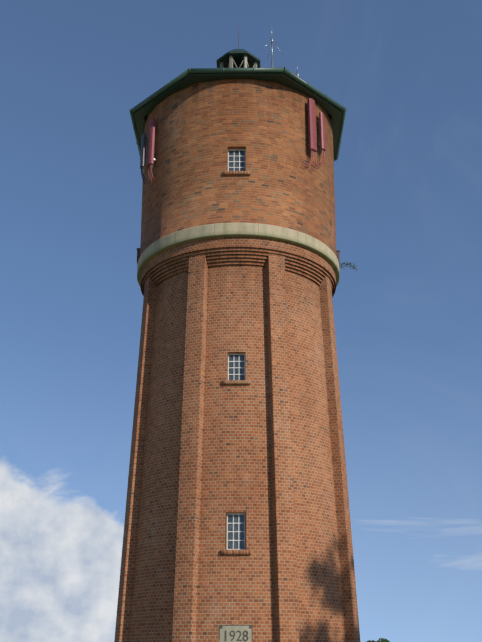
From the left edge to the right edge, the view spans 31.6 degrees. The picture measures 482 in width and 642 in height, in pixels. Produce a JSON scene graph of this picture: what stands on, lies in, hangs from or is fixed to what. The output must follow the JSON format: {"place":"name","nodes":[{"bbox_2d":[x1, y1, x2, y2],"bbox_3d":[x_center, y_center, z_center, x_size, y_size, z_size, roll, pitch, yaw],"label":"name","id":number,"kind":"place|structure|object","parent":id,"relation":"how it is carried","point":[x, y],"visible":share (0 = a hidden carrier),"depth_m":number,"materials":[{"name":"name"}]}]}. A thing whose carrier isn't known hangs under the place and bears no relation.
{"place":"outdoors","nodes":[
{"label":"outdoors","id":0,"kind":"place"},
{"bbox_2d":[224,503,247,511],"bbox_3d":[-0.129,4.848,22.152,0.636,0.253,0.056,0,-22,1],"label":"window lintel","id":1,"kind":"structure","parent":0,"point":[235,507],"depth_m":22.14,"materials":[{"name":"brick"}]},
{"bbox_2d":[0,0,481,641],"label":"sky","id":2,"kind":"structure","parent":0,"point":[406,74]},
{"label":"ground","id":3,"kind":"structure","parent":0,"visible":0},
{"bbox_2d":[114,253,359,641],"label":"pilasters","id":4,"kind":"object","parent":3,"relation":"on","point":[285,585],"visible":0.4,"depth_m":23.30,"materials":[{"name":"brick"}]},
{"bbox_2d":[128,265,345,641],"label":"shaft wall","id":5,"kind":"structure","parent":3,"relation":"on","point":[236,468],"depth_m":23.05,"materials":[{"name":"brick"}]},
{"bbox_2d":[219,625,251,641],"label":"date plaque","id":6,"kind":"object","parent":5,"relation":"attached to","point":[234,628],"visible":0.96,"depth_m":20.89,"materials":[{"name":"grey stone"}]},
{"bbox_2d":[221,550,250,554],"bbox_3d":[-0.129,5.893,21.739,0.778,0.141,0.257,0,-22,1],"label":"window sill","id":7,"kind":"structure","parent":5,"relation":"attached to","point":[235,552],"depth_m":21.62,"materials":[{"name":"red brick"}]},
{"bbox_2d":[222,380,249,384],"bbox_3d":[-0.127,1.713,23.594,0.778,0.141,0.258,0,-22,1],"label":"window sill","id":8,"kind":"structure","parent":5,"relation":"attached to","point":[235,382],"depth_m":23.48,"materials":[{"name":"red brick"}]},
{"bbox_2d":[227,513,244,549],"bbox_3d":[-0.127,5.455,22.058,0.540,0.980,0.080,0,-22,1],"label":"window","id":9,"kind":"structure","parent":5,"relation":"attached to","point":[235,531],"depth_m":22.04,"materials":[{"name":"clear glass"}]},
{"bbox_2d":[228,354,244,379],"bbox_3d":[-0.125,1.321,23.892,0.540,0.880,0.080,0,-22,1],"label":"window","id":10,"kind":"structure","parent":5,"relation":"attached to","point":[236,366],"depth_m":23.88,"materials":[{"name":"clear glass"}]},
{"bbox_2d":[225,344,247,351],"bbox_3d":[-0.127,0.760,23.966,0.636,0.253,0.056,0,-22,1],"label":"window lintel","id":11,"kind":"structure","parent":5,"relation":"attached to","point":[236,347],"depth_m":23.95,"materials":[{"name":"brick"}]},
{"bbox_2d":[225,630,247,640],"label":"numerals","id":12,"kind":"object","parent":5,"relation":"attached to","point":[233,636],"visible":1,"depth_m":20.86,"materials":[{"name":"grey"}]},
{"bbox_2d":[140,236,335,296],"bbox_3d":[-0.088,-0.948,27.793,6.344,0.775,6.344,0,-22,1],"label":"brick corbelling","id":13,"kind":"object","parent":5,"relation":"on","point":[164,265],"visible":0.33,"depth_m":25.31,"materials":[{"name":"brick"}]},
{"bbox_2d":[137,222,339,286],"bbox_3d":[-0.088,-1.507,28.018,6.600,0.450,6.600,0,-22,1],"label":"concrete ring","id":14,"kind":"object","parent":13,"relation":"on","point":[166,242],"visible":0.46,"depth_m":25.31,"materials":[{"name":"beige concrete"}]},
{"bbox_2d":[140,79,335,255],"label":"tank wall","id":15,"kind":"structure","parent":14,"relation":"on","point":[197,124],"depth_m":26.45,"materials":[{"name":"brick"}]},
{"bbox_2d":[137,248,139,264],"bbox_3d":[-3.373,-2.058,28.026,0.120,0.591,0.340,1,-22,-3],"label":"flank box","id":16,"kind":"object","parent":15,"relation":"attached to","point":[138,253],"visible":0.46,"depth_m":27.93,"materials":[{"name":"brown"}]},
{"bbox_2d":[140,133,147,183],"bbox_3d":[-3.172,-5.342,28.082,0.244,1.853,0.328,-13,-25,29],"label":"panel antenna","id":17,"kind":"object","parent":15,"relation":"attached to","point":[143,160],"visible":0.94,"depth_m":28.00,"materials":[{"name":"grey"}]},
{"bbox_2d":[147,118,156,184],"bbox_3d":[-2.925,-5.472,27.596,0.270,2.373,0.516,15,-26,-33],"label":"panel antenna","id":18,"kind":"object","parent":15,"relation":"attached to","point":[151,159],"visible":0.96,"depth_m":27.41,"materials":[{"name":"red"}]},
{"bbox_2d":[223,171,249,175],"bbox_3d":[-0.130,-4.433,25.758,0.832,0.141,0.259,0,-22,1],"label":"window sill","id":19,"kind":"structure","parent":15,"relation":"attached to","point":[225,173],"depth_m":25.64,"materials":[{"name":"red brick"}]},
{"bbox_2d":[225,139,247,146],"bbox_3d":[-0.131,-5.442,26.099,0.702,0.253,0.052,0,-22,1],"label":"window lintel","id":20,"kind":"structure","parent":15,"relation":"attached to","point":[235,142],"depth_m":26.08,"materials":[{"name":"brick"}]},
{"bbox_2d":[228,149,245,170],"bbox_3d":[-0.129,-4.852,26.043,0.600,0.920,0.080,0,-22,1],"label":"window","id":21,"kind":"structure","parent":15,"relation":"attached to","point":[236,159],"depth_m":26.05,"materials":[{"name":"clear glass"}]},
{"bbox_2d":[134,72,341,159],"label":"roof","id":22,"kind":"structure","parent":15,"relation":"on","point":[188,80],"depth_m":27.47,"materials":[{"name":"green paint"}]},
{"bbox_2d":[129,67,346,160],"bbox_3d":[-0.088,-6.528,30.031,7.306,0.165,7.306,0,-22,1],"label":"gutter","id":23,"kind":"object","parent":22,"relation":"attached to","point":[171,83],"visible":0.73,"depth_m":27.36,"materials":[{"name":"green metal"}]},
{"bbox_2d":[216,25,259,67],"bbox_3d":[-0.088,-9.549,31.242,1.589,3.210,1.589,0,-22,1],"label":"lantern","id":24,"kind":"object","parent":22,"relation":"on","point":[238,58],"visible":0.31,"depth_m":30.67,"materials":[{"name":"green paint"}]},
{"bbox_2d":[261,22,280,67],"bbox_3d":[1.160,-9.055,29.789,1.541,3.229,1.470,1,-22,-1],"label":"roof aerial","id":25,"kind":"object","parent":22,"relation":"on","point":[271,46],"visible":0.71,"depth_m":29.77,"materials":[{"name":"silver metal"}]},
{"bbox_2d":[301,98,316,170],"bbox_3d":[2.143,-5.975,27.044,0.558,2.610,0.270,19,-29,-39],"label":"panel antenna","id":26,"kind":"object","parent":15,"relation":"attached to","point":[312,146],"visible":1,"depth_m":27.03,"materials":[{"name":"red"}]},
{"bbox_2d":[313,112,325,166],"bbox_3d":[2.475,-5.863,27.369,0.250,2.116,0.545,-16,-27,35],"label":"panel antenna","id":27,"kind":"object","parent":15,"relation":"attached to","point":[320,121],"visible":0.94,"depth_m":27.44,"materials":[{"name":"red"}]},
{"bbox_2d":[336,250,339,263],"bbox_3d":[3.202,-1.996,28.180,0.120,0.591,0.340,0,-22,1],"label":"flank box","id":28,"kind":"object","parent":15,"relation":"attached to","point":[337,254],"visible":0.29,"depth_m":28.08,"materials":[{"name":"brown"}]},
{"bbox_2d":[339,262,357,271],"bbox_3d":[3.513,-1.769,27.934,0.709,0.357,0.264,1,-22,-1],"label":"plant sprig","id":29,"kind":"object","parent":14,"relation":"on","point":[350,265],"visible":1,"depth_m":27.95,"materials":[{"name":"green plant"}]},
{"bbox_2d":[367,638,389,641],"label":"tree","id":30,"kind":"object","parent":3,"relation":"on","point":[383,639],"visible":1,"depth_m":214.78,"materials":[{"name":"green plant"}]}
]}

